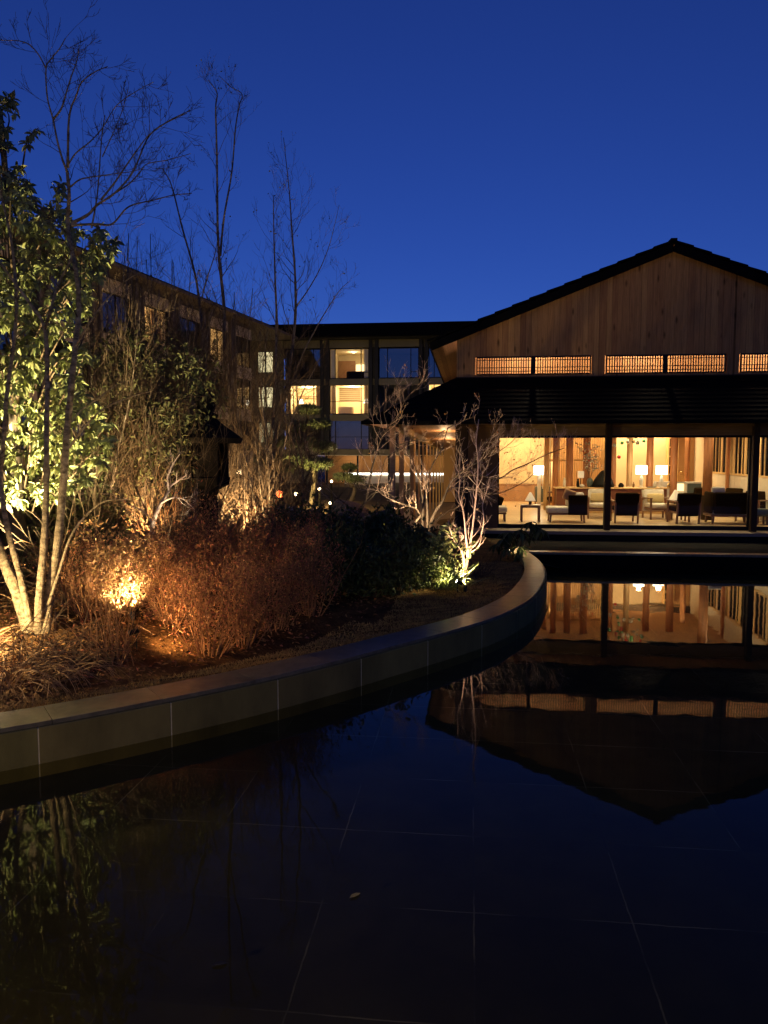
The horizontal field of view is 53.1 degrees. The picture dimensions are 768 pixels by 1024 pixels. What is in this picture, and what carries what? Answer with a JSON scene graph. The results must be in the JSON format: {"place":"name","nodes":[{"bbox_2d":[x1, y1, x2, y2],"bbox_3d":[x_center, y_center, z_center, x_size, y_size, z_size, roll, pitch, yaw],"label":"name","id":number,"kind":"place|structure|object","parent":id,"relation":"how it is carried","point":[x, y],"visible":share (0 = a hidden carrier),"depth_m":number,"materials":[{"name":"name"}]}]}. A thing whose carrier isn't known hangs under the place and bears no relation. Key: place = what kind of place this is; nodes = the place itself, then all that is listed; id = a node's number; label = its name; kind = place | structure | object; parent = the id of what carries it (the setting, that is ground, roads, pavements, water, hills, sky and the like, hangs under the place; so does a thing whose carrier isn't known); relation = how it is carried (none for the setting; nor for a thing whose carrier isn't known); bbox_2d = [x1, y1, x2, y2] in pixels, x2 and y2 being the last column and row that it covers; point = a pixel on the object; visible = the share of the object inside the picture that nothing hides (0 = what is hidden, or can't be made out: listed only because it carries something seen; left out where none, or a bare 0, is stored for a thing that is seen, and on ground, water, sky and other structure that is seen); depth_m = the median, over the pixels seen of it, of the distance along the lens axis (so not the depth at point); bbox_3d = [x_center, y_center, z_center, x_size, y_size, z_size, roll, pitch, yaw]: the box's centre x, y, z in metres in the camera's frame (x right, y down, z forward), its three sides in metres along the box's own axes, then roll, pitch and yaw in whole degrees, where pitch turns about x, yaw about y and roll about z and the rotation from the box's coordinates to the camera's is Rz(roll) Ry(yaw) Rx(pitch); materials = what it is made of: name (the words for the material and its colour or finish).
{"place":"outdoors","nodes":[
{"label":"outdoors","id":0,"kind":"place"},
{"bbox_2d":[318,456,324,478],"bbox_3d":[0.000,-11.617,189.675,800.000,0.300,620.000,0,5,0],"label":"ground","id":1,"kind":"structure","parent":0,"point":[323,473],"depth_m":109.64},
{"bbox_2d":[247,321,473,484],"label":"hotel wing","id":2,"kind":"structure","parent":1,"relation":"on","point":[358,385],"depth_m":61.16,"materials":[{"name":"brown wood"}]},
{"bbox_2d":[0,479,748,567],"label":"courtyard","id":3,"kind":"structure","parent":0,"point":[360,496],"depth_m":41.18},
{"bbox_2d":[0,226,297,501],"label":"hotel side wing","id":4,"kind":"structure","parent":3,"relation":"on","point":[36,395],"depth_m":40.47,"materials":[{"name":"brown wood"}]},
{"bbox_2d":[0,528,524,711],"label":"garden bed","id":5,"kind":"object","parent":3,"relation":"on","point":[319,626],"visible":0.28,"depth_m":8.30,"materials":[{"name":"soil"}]},
{"bbox_2d":[0,576,80,700],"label":"shrub","id":6,"kind":"object","parent":5,"relation":"on","point":[34,646],"visible":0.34,"depth_m":7.05,"materials":[{"name":"plant"}]},
{"bbox_2d":[0,605,106,699],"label":"shrub","id":7,"kind":"object","parent":5,"relation":"on","point":[20,673],"visible":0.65,"depth_m":6.68,"materials":[{"name":"plant"}]},
{"bbox_2d":[0,90,124,564],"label":"evergreen tree","id":8,"kind":"object","parent":5,"relation":"on","point":[27,371],"visible":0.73,"depth_m":9.33,"materials":[{"name":"green plant"}]},
{"bbox_2d":[7,520,125,617],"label":"shrub","id":9,"kind":"object","parent":5,"relation":"on","point":[80,583],"visible":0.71,"depth_m":8.38,"materials":[{"name":"brown plant"}]},
{"bbox_2d":[0,581,135,700],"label":"shrub","id":10,"kind":"object","parent":5,"relation":"on","point":[60,672],"visible":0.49,"depth_m":6.79,"materials":[{"name":"plant"}]},
{"bbox_2d":[0,462,148,579],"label":"shrub","id":11,"kind":"object","parent":5,"relation":"on","point":[52,527],"visible":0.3,"depth_m":10.39,"materials":[{"name":"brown plant"}]},
{"bbox_2d":[0,557,149,678],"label":"shrub","id":12,"kind":"object","parent":5,"relation":"on","point":[32,649],"visible":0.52,"depth_m":7.07,"materials":[{"name":"brown plant"}]},
{"bbox_2d":[2,597,152,694],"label":"shrub","id":13,"kind":"object","parent":5,"relation":"on","point":[84,653],"visible":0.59,"depth_m":7.09,"materials":[{"name":"brown plant"}]},
{"bbox_2d":[0,476,181,612],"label":"shrub","id":14,"kind":"object","parent":5,"relation":"on","point":[47,568],"visible":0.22,"depth_m":8.95,"materials":[{"name":"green plant"}]},
{"bbox_2d":[1,512,183,640],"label":"shrub","id":15,"kind":"object","parent":5,"relation":"on","point":[90,588],"visible":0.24,"depth_m":8.72,"materials":[{"name":"green plant"}]},
{"bbox_2d":[0,0,209,633],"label":"bare tree","id":16,"kind":"object","parent":5,"relation":"on","point":[18,592],"visible":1,"depth_m":7.65,"materials":[{"name":"brown plant"}]},
{"bbox_2d":[22,257,190,552],"bbox_3d":[-4.122,-1.463,11.086,2.967,4.276,2.458,0,5,0],"label":"bare sapling","id":17,"kind":"object","parent":5,"relation":"on","point":[127,406],"visible":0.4,"depth_m":10.95,"materials":[{"name":"brown plant"}]},
{"bbox_2d":[40,196,172,541],"bbox_3d":[-4.214,-1.959,11.775,2.218,5.374,2.053,-4,6,-39],"label":"bare sapling","id":18,"kind":"object","parent":5,"relation":"on","point":[121,313],"visible":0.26,"depth_m":11.75,"materials":[{"name":"brown plant"}]},
{"bbox_2d":[38,227,187,547],"bbox_3d":[-4.424,-1.919,12.183,2.452,5.397,2.098,2,5,23],"label":"bare sapling","id":19,"kind":"object","parent":5,"relation":"on","point":[119,300],"visible":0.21,"depth_m":12.19,"materials":[{"name":"brown plant"}]},
{"bbox_2d":[64,546,183,665],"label":"shrub","id":20,"kind":"object","parent":5,"relation":"on","point":[127,642],"visible":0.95,"depth_m":7.23,"materials":[{"name":"brown plant"}]},
{"bbox_2d":[68,513,182,617],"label":"shrub","id":21,"kind":"object","parent":5,"relation":"on","point":[117,551],"visible":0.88,"depth_m":8.40,"materials":[{"name":"brown plant"}]},
{"bbox_2d":[51,211,216,540],"bbox_3d":[-4.228,-2.288,13.474,2.782,6.204,2.800,0,5,0],"label":"bare sapling","id":22,"kind":"object","parent":5,"relation":"on","point":[150,253],"visible":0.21,"depth_m":13.41,"materials":[{"name":"brown plant"}]},
{"bbox_2d":[38,351,232,564],"bbox_3d":[-3.892,-0.829,11.566,3.428,3.422,2.565,0,5,0],"label":"thicket","id":23,"kind":"object","parent":5,"relation":"on","point":[149,471],"visible":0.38,"depth_m":11.21,"materials":[{"name":"brown plant"}]},
{"bbox_2d":[93,514,187,586],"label":"shrub","id":24,"kind":"object","parent":5,"relation":"on","point":[156,550],"visible":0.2,"depth_m":9.96,"materials":[{"name":"brown plant"}]},
{"bbox_2d":[51,236,231,553],"bbox_3d":[-3.828,-1.756,12.273,2.618,5.053,2.216,2,5,21],"label":"bare sapling","id":25,"kind":"object","parent":5,"relation":"on","point":[161,346],"visible":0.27,"depth_m":12.20,"materials":[{"name":"brown plant"}]},
{"bbox_2d":[4,309,294,585],"bbox_3d":[-3.155,-0.890,10.667,3.811,3.664,3.007,0,5,0],"label":"thicket","id":26,"kind":"object","parent":5,"relation":"on","point":[100,510],"visible":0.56,"depth_m":10.06,"materials":[{"name":"brown plant"}]},
{"bbox_2d":[101,448,202,542],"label":"bare tree","id":27,"kind":"object","parent":5,"relation":"on","point":[160,504],"visible":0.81,"depth_m":10.41,"materials":[{"name":"brown plant"}]},
{"bbox_2d":[50,341,254,576],"bbox_3d":[-3.328,-0.752,10.918,2.927,3.404,2.532,0,5,0],"label":"thicket","id":28,"kind":"object","parent":5,"relation":"on","point":[155,497],"visible":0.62,"depth_m":10.66,"materials":[{"name":"brown plant"}]},
{"bbox_2d":[82,316,232,558],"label":"evergreen tree","id":29,"kind":"object","parent":5,"relation":"on","point":[162,364],"visible":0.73,"depth_m":11.39,"materials":[{"name":"green plant"}]},
{"bbox_2d":[110,517,220,626],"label":"shrub","id":30,"kind":"object","parent":5,"relation":"on","point":[158,573],"visible":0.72,"depth_m":8.36,"materials":[{"name":"brown plant"}]},
{"bbox_2d":[100,321,234,537],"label":"evergreen tree","id":31,"kind":"object","parent":5,"relation":"on","point":[214,356],"visible":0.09,"depth_m":14.29,"materials":[{"name":"green plant"}]},
{"bbox_2d":[111,459,234,571],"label":"shrub","id":32,"kind":"object","parent":5,"relation":"on","point":[174,524],"visible":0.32,"depth_m":10.99,"materials":[{"name":"brown plant"}]},
{"bbox_2d":[120,236,229,541],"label":"bare sapling","id":33,"kind":"object","parent":5,"relation":"on","point":[172,265],"visible":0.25,"depth_m":13.97,"materials":[{"name":"brown plant"}]},
{"bbox_2d":[115,236,243,546],"bbox_3d":[-3.662,-1.968,13.323,2.437,5.528,1.454,0,5,0],"label":"bare tree","id":34,"kind":"object","parent":5,"relation":"on","point":[171,333],"visible":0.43,"depth_m":13.19,"materials":[{"name":"brown plant"}]},
{"bbox_2d":[132,143,236,543],"bbox_3d":[-3.680,-3.143,14.801,1.924,7.895,1.496,-3,5,-34],"label":"bare tree","id":35,"kind":"object","parent":5,"relation":"on","point":[191,258],"visible":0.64,"depth_m":14.68,"materials":[{"name":"brown plant"}]},
{"bbox_2d":[123,493,259,606],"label":"shrub","id":36,"kind":"object","parent":5,"relation":"on","point":[198,544],"visible":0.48,"depth_m":9.00,"materials":[{"name":"brown plant"}]},
{"bbox_2d":[125,273,266,544],"bbox_3d":[-3.408,-1.632,13.189,2.711,4.826,2.330,-3,6,-37],"label":"bare sapling","id":37,"kind":"object","parent":5,"relation":"on","point":[203,372],"visible":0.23,"depth_m":13.07,"materials":[{"name":"brown plant"}]},
{"bbox_2d":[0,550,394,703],"bbox_3d":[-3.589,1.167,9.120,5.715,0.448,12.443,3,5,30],"label":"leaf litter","id":38,"kind":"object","parent":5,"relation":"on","point":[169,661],"visible":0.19,"depth_m":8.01,"materials":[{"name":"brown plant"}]},
{"bbox_2d":[135,264,259,528],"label":"bare sapling","id":39,"kind":"object","parent":5,"relation":"on","point":[188,370],"visible":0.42,"depth_m":12.66,"materials":[{"name":"brown plant"}]},
{"bbox_2d":[109,359,294,545],"bbox_3d":[-3.141,-0.916,12.650,3.063,3.409,3.166,-4,6,-40],"label":"thicket","id":40,"kind":"object","parent":5,"relation":"on","point":[229,484],"visible":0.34,"depth_m":12.45,"materials":[{"name":"brown plant"}]},
{"bbox_2d":[169,388,241,560],"bbox_3d":[-2.804,-0.586,12.192,1.091,2.786,1.260,-1,5,-8],"label":"stone lantern","id":41,"kind":"object","parent":5,"relation":"on","point":[231,437],"visible":0.62,"depth_m":11.92,"materials":[{"name":"stone"}]},
{"bbox_2d":[139,467,285,600],"bbox_3d":[-2.030,0.297,9.433,1.645,1.692,1.625,-1,5,-8],"label":"shrub","id":42,"kind":"object","parent":5,"relation":"on","point":[225,526],"visible":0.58,"depth_m":9.29,"materials":[{"name":"brown plant"}]},
{"bbox_2d":[140,538,286,659],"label":"shrub","id":43,"kind":"object","parent":5,"relation":"on","point":[190,613],"visible":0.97,"depth_m":7.64,"materials":[{"name":"brown plant"}]},
{"bbox_2d":[183,49,256,541],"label":"bare tree","id":44,"kind":"object","parent":5,"relation":"on","point":[219,245],"visible":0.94,"depth_m":14.80,"materials":[{"name":"brown plant"}]},
{"bbox_2d":[153,264,290,529],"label":"bare sapling","id":45,"kind":"object","parent":5,"relation":"on","point":[230,405],"visible":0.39,"depth_m":13.94,"materials":[{"name":"brown plant"}]},
{"bbox_2d":[165,265,298,549],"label":"bare sapling","id":46,"kind":"object","parent":5,"relation":"on","point":[245,405],"visible":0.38,"depth_m":14.66,"materials":[{"name":"brown plant"}]},
{"bbox_2d":[160,389,305,548],"bbox_3d":[-2.977,-0.680,13.697,2.524,2.990,3.112,2,5,19],"label":"thicket","id":47,"kind":"object","parent":5,"relation":"on","point":[255,482],"visible":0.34,"depth_m":13.88,"materials":[{"name":"brown plant"}]},
{"bbox_2d":[175,531,332,648],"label":"shrub","id":48,"kind":"object","parent":5,"relation":"on","point":[239,566],"visible":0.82,"depth_m":7.97,"materials":[{"name":"brown plant"}]},
{"bbox_2d":[204,504,313,597],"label":"shrub","id":49,"kind":"object","parent":5,"relation":"on","point":[271,548],"visible":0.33,"depth_m":9.76,"materials":[{"name":"brown plant"}]},
{"bbox_2d":[203,302,322,523],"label":"bare sapling","id":50,"kind":"object","parent":5,"relation":"on","point":[262,409],"visible":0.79,"depth_m":13.99,"materials":[{"name":"brown plant"}]},
{"bbox_2d":[206,525,332,634],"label":"shrub","id":51,"kind":"object","parent":5,"relation":"on","point":[286,602],"visible":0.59,"depth_m":8.66,"materials":[{"name":"brown plant"}]},
{"bbox_2d":[243,166,297,548],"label":"bare tree","id":52,"kind":"object","parent":5,"relation":"on","point":[275,319],"visible":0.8,"depth_m":15.34,"materials":[{"name":"brown plant"}]},
{"bbox_2d":[217,315,336,515],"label":"bare tree","id":53,"kind":"object","parent":5,"relation":"on","point":[289,430],"visible":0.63,"depth_m":14.58,"materials":[{"name":"brown plant"}]},
{"bbox_2d":[246,495,311,556],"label":"shrub","id":54,"kind":"object","parent":5,"relation":"on","point":[281,513],"visible":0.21,"depth_m":12.54,"materials":[{"name":"brown plant"}]},
{"bbox_2d":[167,386,401,550],"bbox_3d":[-1.940,-0.696,12.941,3.455,2.976,3.312,-2,5,-28],"label":"thicket","id":55,"kind":"object","parent":5,"relation":"on","point":[280,487],"visible":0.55,"depth_m":13.13,"materials":[{"name":"brown plant"}]},
{"bbox_2d":[247,490,344,574],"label":"shrub","id":56,"kind":"object","parent":5,"relation":"on","point":[298,530],"visible":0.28,"depth_m":10.94,"materials":[{"name":"brown plant"}]},
{"bbox_2d":[230,497,368,617],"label":"shrub","id":57,"kind":"object","parent":5,"relation":"on","point":[310,563],"visible":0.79,"depth_m":9.19,"materials":[{"name":"brown plant"}]},
{"bbox_2d":[249,316,349,516],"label":"bare sapling","id":58,"kind":"object","parent":5,"relation":"on","point":[290,417],"visible":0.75,"depth_m":15.82,"materials":[{"name":"brown plant"}]},
{"bbox_2d":[258,131,359,464],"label":"bare tree","id":59,"kind":"object","parent":5,"relation":"on","point":[296,304],"visible":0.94,"depth_m":15.92,"materials":[{"name":"brown plant"}]},
{"bbox_2d":[230,366,396,538],"bbox_3d":[-1.674,-1.059,15.662,3.421,3.770,4.210,-1,5,-9],"label":"thicket","id":60,"kind":"object","parent":5,"relation":"on","point":[293,461],"visible":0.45,"depth_m":15.05,"materials":[{"name":"brown plant"}]},
{"bbox_2d":[285,491,356,559],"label":"shrub","id":61,"kind":"object","parent":5,"relation":"on","point":[322,507],"visible":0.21,"depth_m":12.10,"materials":[{"name":"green plant"}]},
{"bbox_2d":[284,512,389,599],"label":"shrub","id":62,"kind":"object","parent":5,"relation":"on","point":[351,545],"visible":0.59,"depth_m":10.13,"materials":[{"name":"green plant"}]},
{"bbox_2d":[305,503,399,549],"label":"shrub","id":63,"kind":"object","parent":5,"relation":"on","point":[366,530],"visible":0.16,"depth_m":12.64,"materials":[{"name":"green plant"}]},
{"bbox_2d":[306,533,410,599],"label":"shrub","id":64,"kind":"object","parent":5,"relation":"on","point":[369,589],"visible":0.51,"depth_m":10.22,"materials":[{"name":"green plant"}]},
{"bbox_2d":[291,354,429,520],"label":"bare tree","id":65,"kind":"object","parent":5,"relation":"on","point":[371,471],"visible":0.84,"depth_m":17.05,"materials":[{"name":"brown plant"}]},
{"bbox_2d":[354,497,435,551],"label":"shrub","id":66,"kind":"object","parent":5,"relation":"on","point":[396,521],"visible":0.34,"depth_m":12.80,"materials":[{"name":"green plant"}]},
{"bbox_2d":[364,518,446,595],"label":"shrub","id":67,"kind":"object","parent":5,"relation":"on","point":[412,560],"visible":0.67,"depth_m":10.66,"materials":[{"name":"green plant"}]},
{"bbox_2d":[369,529,462,588],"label":"shrub","id":68,"kind":"object","parent":5,"relation":"on","point":[439,565],"visible":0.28,"depth_m":11.16,"materials":[{"name":"green plant"}]},
{"bbox_2d":[382,517,454,551],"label":"shrub","id":69,"kind":"object","parent":5,"relation":"on","point":[421,529],"visible":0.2,"depth_m":13.01,"materials":[{"name":"green plant"}]},
{"bbox_2d":[421,522,478,569],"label":"shrub","id":70,"kind":"object","parent":5,"relation":"on","point":[446,541],"visible":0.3,"depth_m":11.70,"materials":[{"name":"green plant"}]},
{"bbox_2d":[413,555,487,590],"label":"grass tuft","id":71,"kind":"object","parent":5,"relation":"on","point":[447,582],"visible":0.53,"depth_m":11.34,"materials":[{"name":"green plant"}]},
{"bbox_2d":[358,392,576,530],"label":"bare tree","id":72,"kind":"object","parent":5,"relation":"on","point":[445,494],"visible":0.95,"depth_m":16.41,"materials":[{"name":"brown plant"}]},
{"bbox_2d":[446,419,495,586],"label":"bare tree","id":73,"kind":"object","parent":5,"relation":"on","point":[470,548],"visible":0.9,"depth_m":11.64,"materials":[{"name":"brown plant"}]},
{"bbox_2d":[450,538,504,579],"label":"shrub","id":74,"kind":"object","parent":5,"relation":"on","point":[474,572],"visible":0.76,"depth_m":12.52,"materials":[{"name":"green plant"}]},
{"bbox_2d":[488,522,549,561],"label":"drooping plant","id":75,"kind":"object","parent":5,"relation":"on","point":[537,531],"visible":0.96,"depth_m":14.92,"materials":[{"name":"green plant"}]},
{"bbox_2d":[281,403,336,508],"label":"pine tree","id":76,"kind":"object","parent":3,"relation":"on","point":[326,422],"visible":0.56,"depth_m":29.66,"materials":[{"name":"green plant"}]},
{"bbox_2d":[325,500,367,520],"bbox_3d":[-0.944,0.283,21.564,1.695,1.271,2.934,3,5,33],"label":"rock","id":77,"kind":"object","parent":3,"relation":"on","point":[352,504],"visible":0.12,"depth_m":21.21,"materials":[{"name":"grey stone"}]},
{"bbox_2d":[332,462,366,500],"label":"pine tree","id":78,"kind":"object","parent":3,"relation":"on","point":[350,468],"visible":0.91,"depth_m":35.95,"materials":[{"name":"green plant"}]},
{"bbox_2d":[361,238,767,542],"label":"lodge","id":79,"kind":"structure","parent":3,"relation":"on","point":[661,349],"depth_m":20.35,"materials":[{"name":"brown wood"}]},
{"bbox_2d":[476,356,531,374],"bbox_3d":[3.260,-3.967,20.849,1.495,0.489,0.072,1,5,6],"label":"lattice window","id":80,"kind":"structure","parent":79,"relation":"in","point":[513,357],"depth_m":20.82,"materials":[{"name":"brown wood"}]},
{"bbox_2d":[498,436,604,528],"bbox_3d":[4.441,-0.794,20.408,2.800,2.456,0.080,1,5,6],"label":"lounge window","id":81,"kind":"structure","parent":79,"relation":"in","point":[499,525],"depth_m":20.40,"materials":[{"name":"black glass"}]},
{"bbox_2d":[534,355,590,374],"bbox_3d":[4.805,-3.953,20.676,1.495,0.489,0.072,1,5,6],"label":"lattice window","id":82,"kind":"structure","parent":79,"relation":"in","point":[587,356],"depth_m":20.66,"materials":[{"name":"brown wood"}]},
{"bbox_2d":[546,489,587,522],"bbox_3d":[5.038,-0.192,21.237,1.050,0.932,0.760,1,5,6],"label":"daybed","id":83,"kind":"object","parent":79,"relation":"on","point":[576,503],"visible":1,"depth_m":20.87,"materials":[{"name":"beige fabric"}]},
{"bbox_2d":[587,489,611,518],"bbox_3d":[6.297,-0.245,22.496,0.690,0.839,0.807,1,5,14],"label":"armchair","id":84,"kind":"object","parent":79,"relation":"on","point":[595,499],"visible":0.52,"depth_m":22.54,"materials":[{"name":"beige fabric"}]},
{"bbox_2d":[553,486,668,513],"bbox_3d":[7.171,-0.387,24.413,3.480,0.815,0.720,1,5,6],"label":"reception counter","id":85,"kind":"object","parent":79,"relation":"on","point":[559,500],"visible":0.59,"depth_m":24.10,"materials":[{"name":"brown wood"}]},
{"bbox_2d":[575,438,604,486],"bbox_3d":[6.523,-1.779,24.410,0.967,1.962,0.919,4,6,40],"label":"branch arrangement","id":86,"kind":"object","parent":85,"relation":"on","point":[589,481],"visible":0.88,"depth_m":24.36,"materials":[{"name":"brown plant"}]},
{"bbox_2d":[610,492,639,523],"bbox_3d":[6.591,-0.130,21.044,0.690,0.839,0.807,1,5,6],"label":"armchair","id":87,"kind":"object","parent":79,"relation":"on","point":[627,504],"visible":0.98,"depth_m":20.71,"materials":[{"name":"black fabric"}]},
{"bbox_2d":[605,354,664,373],"bbox_3d":[6.683,-3.936,20.466,1.505,0.489,0.072,1,5,6],"label":"lattice window","id":88,"kind":"structure","parent":79,"relation":"in","point":[660,355],"depth_m":20.45,"materials":[{"name":"brown wood"}]},
{"bbox_2d":[641,489,672,519],"bbox_3d":[7.910,-0.227,22.266,0.690,0.839,0.807,0,5,-2],"label":"armchair","id":89,"kind":"object","parent":79,"relation":"on","point":[652,499],"visible":0.94,"depth_m":22.32,"materials":[{"name":"beige fabric"}]},
{"bbox_2d":[656,481,701,496],"bbox_3d":[9.663,-0.519,25.225,1.350,0.950,0.415,1,5,6],"label":"display cabinet","id":90,"kind":"object","parent":79,"relation":"on","point":[685,487],"visible":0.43,"depth_m":25.00,"materials":[{"name":"white wood"}]},
{"bbox_2d":[610,435,751,529],"bbox_3d":[7.636,-0.766,20.050,3.630,2.456,0.080,1,5,6],"label":"lounge window","id":91,"kind":"structure","parent":79,"relation":"in","point":[620,436],"depth_m":19.97,"materials":[{"name":"clear glass"}]},
{"bbox_2d":[666,493,701,523],"bbox_3d":[8.147,-0.116,20.870,0.690,0.839,0.807,0,5,-2],"label":"armchair","id":92,"kind":"object","parent":79,"relation":"on","point":[688,504],"visible":1,"depth_m":20.54,"materials":[{"name":"black fabric"}]},
{"bbox_2d":[667,354,725,372],"bbox_3d":[8.239,-3.922,20.292,1.505,0.489,0.072,1,5,6],"label":"lattice window","id":93,"kind":"structure","parent":79,"relation":"in","point":[670,355],"depth_m":20.27,"materials":[{"name":"brown wood"}]},
{"bbox_2d":[703,487,746,523],"bbox_3d":[9.343,-0.190,20.773,1.170,1.004,0.780,1,5,6],"label":"sofa","id":94,"kind":"object","parent":79,"relation":"on","point":[719,502],"visible":0.84,"depth_m":20.42,"materials":[{"name":"black fabric"}]},
{"bbox_2d":[729,438,747,476],"bbox_3d":[10.841,-1.761,23.180,0.100,1.348,2.050,1,5,6],"label":"inner window","id":95,"kind":"structure","parent":79,"relation":"in","point":[733,440],"depth_m":23.59,"materials":[{"name":"brown wood"}]},
{"bbox_2d":[739,353,767,371],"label":"lattice window","id":96,"kind":"structure","parent":79,"relation":"in","point":[741,354],"depth_m":20.11,"materials":[{"name":"brown wood"}]},
{"bbox_2d":[518,540,767,553],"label":"pool edge","id":97,"kind":"object","parent":3,"relation":"on","point":[650,546],"depth_m":18.50,"materials":[{"name":"black stone"}]},
{"bbox_2d":[0,582,767,1023],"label":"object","id":98,"kind":"structure","parent":0,"point":[556,812],"depth_m":4.71,"materials":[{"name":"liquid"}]},
{"bbox_2d":[0,551,546,784],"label":"planter wall","id":99,"kind":"structure","parent":98,"relation":"on","point":[45,740],"depth_m":6.84,"materials":[{"name":"grey concrete"}]},
{"bbox_2d":[523,550,767,570],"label":"pond wall","id":100,"kind":"structure","parent":98,"relation":"on","point":[670,560],"depth_m":15.36,"materials":[{"name":"black stone"}]},
{"bbox_2d":[545,567,767,594],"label":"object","id":101,"kind":"structure","parent":98,"relation":"on","point":[754,582],"depth_m":14.22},
{"bbox_2d":[0,0,767,448],"label":"sky","id":102,"kind":"structure","parent":0,"point":[488,157],"materials":[{"name":"blue"}]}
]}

